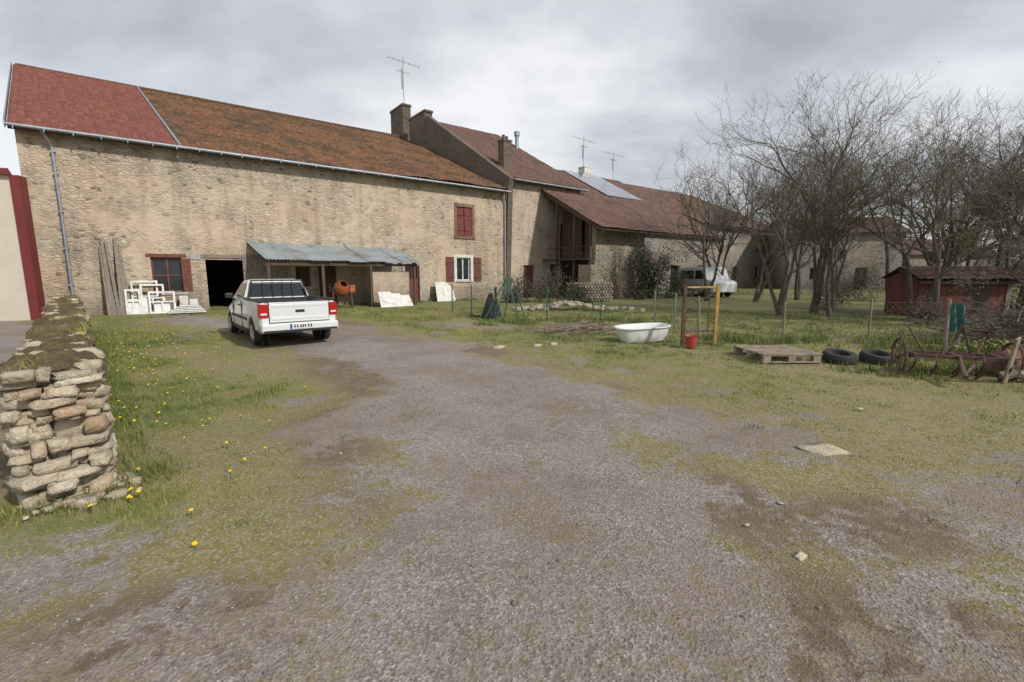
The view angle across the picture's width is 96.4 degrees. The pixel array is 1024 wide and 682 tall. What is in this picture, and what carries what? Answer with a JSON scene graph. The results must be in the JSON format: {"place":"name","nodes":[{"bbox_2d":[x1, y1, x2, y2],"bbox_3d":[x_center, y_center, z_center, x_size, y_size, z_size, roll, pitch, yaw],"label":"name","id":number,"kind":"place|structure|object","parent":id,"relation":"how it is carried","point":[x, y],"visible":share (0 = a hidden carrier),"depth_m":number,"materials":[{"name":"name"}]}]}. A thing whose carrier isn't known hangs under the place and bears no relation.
{"place":"outdoors","nodes":[
{"label":"outdoors","id":0,"kind":"place"},
{"bbox_2d":[0,284,1023,681],"bbox_3d":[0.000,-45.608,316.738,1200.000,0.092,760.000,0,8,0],"label":"ground","id":1,"kind":"structure","parent":0,"point":[350,346],"depth_m":3.18,"materials":[{"name":"gravel"}]},
{"bbox_2d":[0,168,45,320],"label":"cream outbuilding","id":2,"kind":"structure","parent":1,"relation":"on","point":[21,293],"depth_m":16.07,"materials":[{"name":"white paint"}]},
{"bbox_2d":[98,237,130,315],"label":"leaning planks","id":3,"kind":"object","parent":1,"relation":"on","point":[114,307],"visible":0.95,"depth_m":18.51,"materials":[{"name":"brown wood"}]},
{"bbox_2d":[124,280,175,314],"bbox_3d":[-15.093,-1.842,19.123,1.650,1.350,0.870,-6,11,-37],"label":"window frame stack","id":4,"kind":"object","parent":1,"relation":"on","point":[140,296],"depth_m":19.05,"materials":[{"name":"white paint"}]},
{"bbox_2d":[127,295,205,314],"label":"white panels","id":5,"kind":"object","parent":1,"relation":"on","point":[184,306],"visible":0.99,"depth_m":19.14,"materials":[{"name":"paint"}]},
{"bbox_2d":[87,330,305,549],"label":"dandelions","id":6,"kind":"object","parent":1,"relation":"on","point":[190,509],"visible":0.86,"depth_m":5.06,"materials":[{"name":"yellow plant"}]},
{"bbox_2d":[3,62,510,314],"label":"stone barn","id":7,"kind":"structure","parent":1,"relation":"on","point":[205,202],"depth_m":22.26,"materials":[{"name":"stone"}]},
{"bbox_2d":[145,253,192,294],"bbox_3d":[-14.973,-2.916,20.055,1.544,1.760,0.330,-6,11,-37],"label":"left window","id":8,"kind":"structure","parent":7,"relation":"in","point":[169,272],"depth_m":20.13,"materials":[{"name":"red wood"}]},
{"bbox_2d":[201,254,285,279],"bbox_3d":[-12.289,-2.855,21.804,4.000,2.438,0.235,-6,11,-37],"label":"sliding door","id":9,"kind":"structure","parent":7,"relation":"in","point":[259,265],"depth_m":21.82,"materials":[{"name":"brown wood"}]},
{"bbox_2d":[295,266,336,301],"bbox_3d":[-10.178,-2.906,23.836,1.990,2.099,0.068,-6,10,-34],"label":"brown door","id":10,"kind":"structure","parent":7,"relation":"in","point":[330,275],"depth_m":24.00,"materials":[{"name":"brown wood"}]},
{"bbox_2d":[402,261,422,300],"bbox_3d":[-5.876,-3.501,26.878,1.200,2.380,0.235,-6,11,-37],"label":"door","id":11,"kind":"structure","parent":7,"relation":"in","point":[404,268],"depth_m":27.01,"materials":[{"name":"paint"}]},
{"bbox_2d":[446,255,481,281],"bbox_3d":[-3.065,-4.561,28.829,2.560,1.700,0.290,-6,11,-37],"label":"white window","id":12,"kind":"structure","parent":7,"relation":"in","point":[458,268],"depth_m":28.88,"materials":[{"name":"paint"}]},
{"bbox_2d":[225,279,337,344],"bbox_3d":[-6.320,-0.874,12.277,2.040,1.560,4.582,-7,11,-40],"label":"pickup truck","id":13,"kind":"object","parent":1,"relation":"on","point":[260,310],"visible":1,"depth_m":10.97,"materials":[{"name":"white paint"}]},
{"bbox_2d":[329,280,354,307],"bbox_3d":[-8.322,-2.309,22.510,1.185,1.338,0.937,-4,9,-25],"label":"cement mixer","id":14,"kind":"object","parent":1,"relation":"on","point":[342,288],"visible":0.81,"depth_m":22.32,"materials":[{"name":"orange paint"}]},
{"bbox_2d":[378,282,455,307],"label":"plasterboard sheets","id":15,"kind":"object","parent":1,"relation":"on","point":[390,299],"visible":0.97,"depth_m":23.60,"materials":[{"name":"white paint"}]},
{"bbox_2d":[390,103,513,297],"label":"gable wall","id":16,"kind":"structure","parent":1,"relation":"on","point":[424,128],"depth_m":35.02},
{"bbox_2d":[387,56,419,97],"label":"tv antenna","id":17,"kind":"object","parent":16,"relation":"attached to","point":[402,80],"visible":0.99,"depth_m":40.92,"materials":[{"name":"metal"}]},
{"bbox_2d":[439,122,587,189],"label":"roof","id":18,"kind":"structure","parent":16,"relation":"on","point":[526,165],"depth_m":34.94,"materials":[{"name":"brown tile"}]},
{"bbox_2d":[514,178,588,191],"bbox_3d":[2.909,-10.788,31.727,6.901,0.160,0.120,-6,11,-37],"label":"gutter","id":19,"kind":"object","parent":16,"relation":"attached to","point":[550,184],"visible":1,"depth_m":31.48,"materials":[{"name":"metal"}]},
{"bbox_2d":[451,284,496,321],"bbox_3d":[-1.596,-1.552,18.163,0.070,1.302,4.258,-5,10,-29],"label":"wire fence","id":20,"kind":"object","parent":1,"relation":"on","point":[452,291],"visible":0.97,"depth_m":18.12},
{"bbox_2d":[481,293,500,317],"bbox_3d":[-0.803,-1.388,17.653,0.490,0.927,1.235,2,9,15],"label":"black tarpaulin","id":21,"kind":"object","parent":1,"relation":"on","point":[490,299],"visible":0.62,"depth_m":17.17,"materials":[{"name":"plastic"}]},
{"bbox_2d":[485,277,524,320],"bbox_3d":[-0.264,-1.533,16.640,1.385,1.536,1.661,1,9,7],"label":"frame stand","id":22,"kind":"object","parent":1,"relation":"on","point":[505,280],"visible":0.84,"depth_m":16.18,"materials":[{"name":"metal"}]},
{"bbox_2d":[498,268,540,302],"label":"shrub","id":23,"kind":"object","parent":1,"relation":"on","point":[519,287],"visible":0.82,"depth_m":25.84,"materials":[{"name":"green plant"}]},
{"bbox_2d":[511,181,580,296],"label":"walls","id":24,"kind":"structure","parent":1,"relation":"on","point":[533,223],"depth_m":31.80,"materials":[{"name":"stone"}]},
{"bbox_2d":[523,265,532,296],"bbox_3d":[1.091,-4.208,32.210,0.988,2.197,0.037,-6,11,-37],"label":"door","id":25,"kind":"structure","parent":24,"relation":"attached to","point":[528,270],"depth_m":32.22,"materials":[{"name":"red wood"}]},
{"bbox_2d":[530,264,554,296],"bbox_3d":[1.992,-4.436,33.066,3.700,2.400,0.040,-6,11,-37],"label":"interior","id":26,"kind":"object","parent":24,"relation":"attached to","point":[553,270],"visible":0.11,"depth_m":33.68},
{"bbox_2d":[514,177,586,191],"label":"roof deck","id":27,"kind":"structure","parent":24,"relation":"on","point":[546,185],"depth_m":31.58,"materials":[{"name":"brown wood"}]},
{"bbox_2d":[497,134,511,168],"bbox_3d":[-0.498,-12.562,31.453,0.750,2.950,0.750,-6,11,-37],"label":"chimney","id":28,"kind":"object","parent":27,"relation":"on","point":[504,151],"visible":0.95,"depth_m":31.17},
{"bbox_2d":[514,131,519,148],"bbox_3d":[0.415,-16.892,38.943,0.480,1.700,0.480,-6,11,-37],"label":"flue","id":29,"kind":"object","parent":27,"relation":"on","point":[516,134],"visible":0.83,"depth_m":38.78,"materials":[{"name":"metal"}]},
{"bbox_2d":[520,262,583,301],"bbox_3d":[2.471,-3.522,26.589,3.720,2.618,2.330,4,10,27],"label":"shrub","id":30,"kind":"object","parent":1,"relation":"on","point":[546,284],"visible":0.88,"depth_m":26.64,"materials":[{"name":"plant"}]},
{"bbox_2d":[515,318,620,334],"bbox_3d":[2.065,-0.470,13.559,4.119,0.314,3.091,0,8,0],"label":"stick pile","id":31,"kind":"object","parent":1,"relation":"on","point":[567,328],"visible":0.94,"depth_m":13.11,"materials":[{"name":"brown wood"}]},
{"bbox_2d":[494,287,656,321],"bbox_3d":[2.133,-1.228,15.998,5.648,1.302,0.087,1,9,8],"label":"wire fence","id":32,"kind":"object","parent":1,"relation":"on","point":[547,304],"visible":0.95,"depth_m":15.97,"materials":[{"name":"metal"}]},
{"bbox_2d":[512,300,644,311],"bbox_3d":[2.897,-1.599,21.024,5.717,0.437,2.466,-1,9,-5],"label":"rubble heap","id":33,"kind":"object","parent":1,"relation":"on","point":[557,304],"visible":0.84,"depth_m":20.72,"materials":[{"name":"stone"}]},
{"bbox_2d":[564,273,592,304],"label":"shrub","id":34,"kind":"object","parent":1,"relation":"on","point":[573,289],"visible":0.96,"depth_m":24.30,"materials":[{"name":"green plant"}]},
{"bbox_2d":[566,282,612,301],"bbox_3d":[4.553,-2.859,26.710,3.080,1.143,0.512,-4,10,-27],"label":"firewood stack","id":35,"kind":"object","parent":1,"relation":"on","point":[596,286],"visible":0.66,"depth_m":26.69,"materials":[{"name":"brown wood"}]},
{"bbox_2d":[541,189,669,298],"bbox_3d":[6.479,-6.757,32.079,6.900,7.683,5.867,-6,11,-37],"label":"open barn annex","id":36,"kind":"object","parent":1,"relation":"on","point":[593,240],"visible":0.94,"depth_m":30.84,"materials":[{"name":"brown tile"}]},
{"bbox_2d":[601,230,682,299],"bbox_3d":[8.018,-4.868,29.255,5.444,4.503,3.075,3,9,21],"label":"ivy bush","id":37,"kind":"object","parent":1,"relation":"on","point":[641,286],"visible":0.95,"depth_m":29.08,"materials":[{"name":"green plant"}]},
{"bbox_2d":[613,323,670,342],"bbox_3d":[3.245,-0.184,11.437,1.430,0.405,0.720,-4,12,-12],"label":"white bathtub","id":38,"kind":"object","parent":1,"relation":"on","point":[644,332],"visible":1,"depth_m":11.19,"materials":[{"name":"ceramic"}]},
{"bbox_2d":[583,220,721,292],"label":"walls","id":39,"kind":"structure","parent":1,"relation":"on","point":[655,240],"depth_m":38.79,"materials":[{"name":"stone"}]},
{"bbox_2d":[669,265,699,292],"bbox_3d":[13.743,-5.670,39.293,10.500,3.000,0.050,-6,11,-37],"label":"interior","id":40,"kind":"object","parent":39,"relation":"attached to","point":[674,267],"depth_m":39.30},
{"bbox_2d":[645,233,726,239],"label":"roof deck","id":41,"kind":"structure","parent":39,"relation":"on","point":[691,236],"depth_m":39.48,"materials":[{"name":"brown wood"}]},
{"bbox_2d":[555,169,727,238],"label":"roof","id":42,"kind":"structure","parent":41,"relation":"on","point":[658,210],"depth_m":43.15,"materials":[{"name":"brown tile"}]},
{"bbox_2d":[563,170,642,200],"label":"solar panels","id":43,"kind":"object","parent":42,"relation":"on","point":[602,185],"visible":1,"depth_m":45.91,"materials":[{"name":"glass"}]},
{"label":"roof","id":44,"kind":"object","parent":41,"relation":"on","visible":0},
{"bbox_2d":[578,166,592,174],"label":"chimney","id":45,"kind":"object","parent":44,"relation":"on","point":[585,169],"visible":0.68,"depth_m":49.49,"materials":[{"name":"white paint"}]},
{"bbox_2d":[576,137,595,165],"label":"tv antenna mast","id":46,"kind":"object","parent":45,"relation":"attached to","point":[583,150],"visible":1,"depth_m":49.01,"materials":[{"name":"metal"}]},
{"bbox_2d":[629,232,686,298],"bbox_3d":[9.467,-5.017,30.623,4.144,4.422,4.875,0,8,0],"label":"ivy bush","id":47,"kind":"object","parent":1,"relation":"on","point":[652,284],"visible":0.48,"depth_m":30.39,"materials":[{"name":"green plant"}]},
{"bbox_2d":[654,290,699,333],"bbox_3d":[4.873,-0.848,13.794,0.110,1.202,3.787,0,8,0],"label":"wire fence","id":48,"kind":"object","parent":1,"relation":"on","point":[674,311],"visible":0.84,"depth_m":13.83,"materials":[{"name":"grey metal"}]},
{"bbox_2d":[492,342,862,561],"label":"loose stones","id":49,"kind":"object","parent":1,"relation":"on","point":[822,449],"visible":0.96,"depth_m":4.42,"materials":[{"name":"stone"}]},
{"bbox_2d":[661,266,702,296],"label":"bramble thicket","id":50,"kind":"object","parent":1,"relation":"on","point":[684,282],"visible":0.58,"depth_m":32.63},
{"bbox_2d":[684,332,697,347],"bbox_3d":[4.050,-0.034,10.359,0.300,0.365,0.300,0,8,0],"label":"red bucket","id":51,"kind":"object","parent":1,"relation":"on","point":[690,341],"visible":1,"depth_m":10.28,"materials":[{"name":"plastic"}]},
{"bbox_2d":[617,134,766,300],"bbox_3d":[11.435,-7.073,27.411,9.315,9.458,6.870,-7,11,-37],"label":"bare tree","id":52,"kind":"object","parent":1,"relation":"on","point":[717,214],"visible":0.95,"depth_m":27.02,"materials":[{"name":"brown plant"}]},
{"bbox_2d":[657,243,739,295],"bbox_3d":[14.204,-5.385,34.559,6.931,3.982,3.828,0,8,0],"label":"shrub","id":53,"kind":"object","parent":1,"relation":"on","point":[695,278],"visible":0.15,"depth_m":34.56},
{"bbox_2d":[680,285,719,345],"bbox_3d":[4.405,-0.576,10.718,0.948,1.470,0.084,-2,9,-13],"label":"steel gate frame","id":54,"kind":"object","parent":1,"relation":"on","point":[716,311],"visible":0.92,"depth_m":10.69,"materials":[{"name":"yellow paint"}]},
{"bbox_2d":[677,267,736,296],"bbox_3d":[14.187,-4.360,33.568,1.860,2.100,4.760,-1,9,-10],"label":"parked van","id":55,"kind":"object","parent":1,"relation":"on","point":[728,286],"visible":0.47,"depth_m":32.32,"materials":[{"name":"white paint"}]},
{"bbox_2d":[638,148,785,296],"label":"bare tree","id":56,"kind":"object","parent":1,"relation":"on","point":[731,240],"visible":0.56,"depth_m":31.25,"materials":[{"name":"brown plant"}]},
{"bbox_2d":[691,254,767,294],"bbox_3d":[16.670,-5.165,35.646,6.216,3.196,5.046,7,11,38],"label":"bramble thicket","id":57,"kind":"object","parent":1,"relation":"on","point":[738,277],"visible":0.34,"depth_m":35.06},
{"bbox_2d":[702,224,766,287],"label":"walls","id":58,"kind":"structure","parent":1,"relation":"on","point":[747,253],"depth_m":50.83,"materials":[{"name":"stone"}]},
{"bbox_2d":[624,183,767,230],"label":"roof","id":59,"kind":"structure","parent":58,"relation":"on","point":[643,190],"depth_m":53.71,"materials":[{"name":"brown tile"}]},
{"bbox_2d":[607,152,624,169],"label":"tv antenna","id":60,"kind":"object","parent":59,"relation":"on","point":[612,159],"visible":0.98,"depth_m":52.74,"materials":[{"name":"metal"}]},
{"bbox_2d":[732,249,757,280],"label":"interior","id":61,"kind":"object","parent":58,"relation":"attached to","point":[755,270],"depth_m":52.71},
{"bbox_2d":[733,345,822,362],"bbox_3d":[5.301,0.251,9.223,1.160,0.177,1.090,0,9,-3],"label":"wooden pallet","id":62,"kind":"object","parent":1,"relation":"on","point":[767,353],"visible":1,"depth_m":8.98,"materials":[{"name":"brown wood"}]},
{"bbox_2d":[698,302,872,338],"bbox_3d":[7.030,-0.485,11.872,4.400,1.052,0.090,0,9,2],"label":"wire fence","id":63,"kind":"object","parent":1,"relation":"on","point":[868,326],"visible":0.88,"depth_m":11.84,"materials":[{"name":"grey metal"}]},
{"bbox_2d":[726,133,853,301],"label":"bare tree","id":64,"kind":"object","parent":1,"relation":"on","point":[757,295],"visible":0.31,"depth_m":26.47,"materials":[{"name":"brown plant"}]},
{"bbox_2d":[681,94,909,315],"bbox_3d":[10.965,-5.207,18.031,7.299,8.554,8.495,7,11,40],"label":"bare tree","id":65,"kind":"object","parent":1,"relation":"on","point":[779,304],"visible":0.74,"depth_m":17.65,"materials":[{"name":"brown plant"}]},
{"bbox_2d":[734,100,872,299],"bbox_3d":[18.389,-8.105,28.665,7.252,11.133,8.822,0,8,0],"label":"bare tree","id":66,"kind":"object","parent":1,"relation":"on","point":[797,289],"visible":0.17,"depth_m":28.59,"materials":[{"name":"brown plant"}]},
{"bbox_2d":[807,274,859,310],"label":"bramble thicket","id":67,"kind":"object","parent":1,"relation":"on","point":[838,293],"visible":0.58,"depth_m":20.70,"materials":[{"name":"plant"}]},
{"bbox_2d":[734,142,941,316],"bbox_3d":[12.924,-4.372,18.090,5.818,6.863,6.832,0,8,0],"label":"bare tree","id":68,"kind":"object","parent":1,"relation":"on","point":[830,310],"visible":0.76,"depth_m":17.23,"materials":[{"name":"brown plant"}]},
{"bbox_2d":[763,217,912,289],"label":"rendered farmhouse","id":69,"kind":"object","parent":1,"relation":"on","point":[777,275],"visible":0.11,"depth_m":45.37,"materials":[{"name":"brown tile"}]},
{"bbox_2d":[782,253,894,294],"bbox_3d":[24.629,-5.598,35.662,11.542,4.043,8.036,0,8,0],"label":"bramble thicket","id":70,"kind":"object","parent":1,"relation":"on","point":[839,266],"visible":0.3,"depth_m":34.88,"materials":[{"name":"plant"}]},
{"bbox_2d":[821,348,858,365],"bbox_3d":[6.350,0.312,8.880,0.590,0.200,0.590,0,19,0],"label":"old tyre","id":71,"kind":"object","parent":1,"relation":"on","point":[836,355],"visible":0.88,"depth_m":8.75,"materials":[{"name":"rubber"}]},
{"bbox_2d":[780,183,907,290],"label":"bare tree","id":72,"kind":"object","parent":1,"relation":"on","point":[838,272],"visible":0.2,"depth_m":32.79,"materials":[{"name":"brown plant"}]},
{"bbox_2d":[693,62,1002,312],"bbox_3d":[12.252,-6.138,18.356,8.871,10.302,8.583,0,8,0],"label":"bare tree","id":73,"kind":"object","parent":1,"relation":"on","point":[817,294],"visible":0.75,"depth_m":18.33,"materials":[{"name":"brown plant"}]},
{"bbox_2d":[823,266,885,301],"bbox_3d":[21.080,-3.403,27.406,5.333,2.143,4.533,0,8,0],"label":"bramble thicket","id":74,"kind":"object","parent":1,"relation":"on","point":[860,279],"visible":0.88,"depth_m":27.71,"materials":[{"name":"plant"}]},
{"bbox_2d":[750,120,969,288],"bbox_3d":[15.252,-5.608,21.172,6.981,8.407,7.835,0,8,0],"label":"bare tree","id":75,"kind":"object","parent":1,"relation":"on","point":[814,265],"visible":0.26,"depth_m":21.16,"materials":[{"name":"brown plant"}]},
{"bbox_2d":[858,349,897,365],"bbox_3d":[7.050,0.320,8.830,0.590,0.200,0.590,0,19,0],"label":"old tyre","id":76,"kind":"object","parent":1,"relation":"on","point":[872,356],"visible":0.81,"depth_m":8.73,"materials":[{"name":"rubber"}]},
{"bbox_2d":[809,250,959,292],"bbox_3d":[31.331,-6.314,40.096,7.526,4.166,11.166,-7,11,-40],"label":"bramble thicket","id":77,"kind":"object","parent":1,"relation":"on","point":[874,267],"visible":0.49,"depth_m":39.54,"materials":[{"name":"plant"}]},
{"bbox_2d":[800,94,1001,294],"bbox_3d":[19.134,-7.082,24.134,9.925,10.462,7.818,0,8,0],"label":"bare tree","id":78,"kind":"object","parent":1,"relation":"on","point":[879,231],"visible":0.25,"depth_m":23.58,"materials":[{"name":"brown plant"}]},
{"bbox_2d":[799,87,1023,319],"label":"bare tree","id":79,"kind":"object","parent":1,"relation":"on","point":[945,255],"visible":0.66,"depth_m":16.06,"materials":[{"name":"brown plant"}]},
{"bbox_2d":[887,291,945,326],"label":"bramble thicket","id":80,"kind":"object","parent":1,"relation":"on","point":[931,311],"visible":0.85,"depth_m":14.54,"materials":[{"name":"plant"}]},
{"bbox_2d":[820,144,1023,325],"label":"bare tree","id":81,"kind":"object","parent":1,"relation":"on","point":[935,256],"visible":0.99,"depth_m":14.50,"materials":[{"name":"brown plant"}]},
{"bbox_2d":[859,105,1023,267],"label":"bare tree","id":82,"kind":"object","parent":1,"relation":"on","point":[951,254],"visible":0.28,"depth_m":18.32,"materials":[{"name":"brown plant"}]},
{"bbox_2d":[867,298,1023,338],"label":"wire fence","id":83,"kind":"object","parent":1,"relation":"on","point":[923,318],"visible":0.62,"depth_m":11.64,"materials":[{"name":"grey metal"}]},
{"bbox_2d":[870,295,1023,347],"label":"brush pile","id":84,"kind":"object","parent":1,"relation":"on","point":[1016,326],"visible":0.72,"depth_m":11.29,"materials":[{"name":"wood"}]},
{"bbox_2d":[873,115,1020,265],"bbox_3d":[25.028,-7.112,24.395,8.706,10.384,8.148,0,8,0],"label":"bare tree","id":85,"kind":"object","parent":1,"relation":"on","point":[956,259],"visible":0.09,"depth_m":25.53,"materials":[{"name":"brown plant"}]},
{"bbox_2d":[881,266,1023,317],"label":"red garden shed","id":86,"kind":"structure","parent":1,"relation":"on","point":[923,277],"depth_m":17.40,"materials":[{"name":"brown wood"}]},
{"bbox_2d":[905,239,1002,265],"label":"farm outbuilding","id":87,"kind":"structure","parent":1,"relation":"on","point":[918,259],"depth_m":58.76,"materials":[{"name":"beige stone"}]},
{"bbox_2d":[943,299,965,351],"bbox_3d":[9.432,-0.321,9.757,0.425,1.153,0.155,0,8,0],"label":"teal tarp screen","id":88,"kind":"object","parent":1,"relation":"on","point":[955,316],"visible":0.82,"depth_m":9.71,"materials":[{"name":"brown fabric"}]},
{"bbox_2d":[891,319,1023,381],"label":"rusty wheeled harrow","id":89,"kind":"object","parent":1,"relation":"on","point":[960,357],"visible":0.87,"depth_m":7.54,"materials":[{"name":"metal"}]},
{"bbox_2d":[902,125,1023,265],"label":"bare tree","id":90,"kind":"object","parent":1,"relation":"on","point":[975,263],"visible":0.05,"depth_m":28.41,"materials":[{"name":"brown plant"}]},
{"bbox_2d":[903,114,1023,312],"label":"bare tree","id":91,"kind":"object","parent":1,"relation":"on","point":[1022,288],"visible":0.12,"depth_m":20.34,"materials":[{"name":"brown plant"}]},
{"bbox_2d":[916,152,1023,278],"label":"bare tree","id":92,"kind":"object","parent":1,"relation":"on","point":[1005,216],"visible":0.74,"depth_m":14.50,"materials":[{"name":"brown plant"}]},
{"bbox_2d":[918,85,1023,270],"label":"bare tree","id":93,"kind":"object","parent":1,"relation":"on","point":[997,262],"visible":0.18,"depth_m":18.16,"materials":[{"name":"brown plant"}]},
{"bbox_2d":[930,110,1023,313],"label":"bare tree","id":94,"kind":"object","parent":1,"relation":"on","point":[1017,188],"visible":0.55,"depth_m":16.24,"materials":[{"name":"brown plant"}]},
{"bbox_2d":[943,229,1023,272],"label":"distant trees","id":95,"kind":"object","parent":1,"relation":"on","point":[964,257],"visible":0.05,"depth_m":55.89,"materials":[{"name":"plant"}]},
{"bbox_2d":[954,333,1023,353],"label":"shrub","id":96,"kind":"object","parent":1,"relation":"on","point":[989,346],"visible":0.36,"depth_m":8.95,"materials":[{"name":"green plant"}]},
{"bbox_2d":[973,160,1023,238],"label":"bare tree","id":97,"kind":"object","parent":1,"relation":"on","point":[1001,209],"visible":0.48,"depth_m":15.14,"materials":[{"name":"brown plant"}]},
{"bbox_2d":[973,248,1023,302],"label":"bramble thicket","id":98,"kind":"object","parent":1,"relation":"on","point":[1012,265],"visible":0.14,"depth_m":21.17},
{"bbox_2d":[986,349,1021,374],"bbox_3d":[8.814,0.345,7.504,1.649,0.518,0.459,1,9,8],"label":"rusty tank","id":99,"kind":"object","parent":1,"relation":"on","point":[994,367],"visible":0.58,"depth_m":7.52,"materials":[{"name":"metal"}]},
{"bbox_2d":[993,249,1023,317],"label":"bramble thicket","id":100,"kind":"object","parent":1,"relation":"on","point":[1014,290],"visible":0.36,"depth_m":17.52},
{"bbox_2d":[998,368,1023,379],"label":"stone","id":101,"kind":"object","parent":1,"relation":"on","point":[1018,373],"visible":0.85,"depth_m":7.10,"materials":[{"name":"grey stone"}]},
{"bbox_2d":[1001,337,1021,383],"bbox_3d":[7.600,0.313,6.973,0.100,0.800,0.030,-20,26,-17],"label":"leaning plank","id":102,"kind":"object","parent":1,"relation":"on","point":[1011,360],"visible":0.86,"depth_m":6.94,"materials":[{"name":"brown wood"}]},
{"bbox_2d":[0,298,1023,681],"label":"grass","id":103,"kind":"structure","parent":0,"point":[458,335],"depth_m":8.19,"materials":[{"name":"plant"}]},
{"bbox_2d":[0,0,1023,263],"label":"sky","id":104,"kind":"structure","parent":0,"point":[628,78],"materials":[{"name":"grey"}]},
{"bbox_2d":[678,212,768,232],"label":"roof deck","id":105,"kind":"structure","parent":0,"point":[727,226],"depth_m":47.87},
{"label":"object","id":106,"kind":"object","parent":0,"visible":0},
{"bbox_2d":[0,294,110,382],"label":"stone wall","id":107,"kind":"structure","parent":106,"relation":"on","point":[48,346],"depth_m":4.44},
{"bbox_2d":[7,295,91,369],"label":"wall grass","id":108,"kind":"structure","parent":107,"relation":"on","point":[83,324],"depth_m":5.73,"materials":[{"name":"plant"}]},
{"bbox_2d":[0,296,141,519],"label":"stones","id":109,"kind":"object","parent":106,"relation":"on","point":[59,436],"visible":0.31,"depth_m":3.38,"materials":[{"name":"stone"}]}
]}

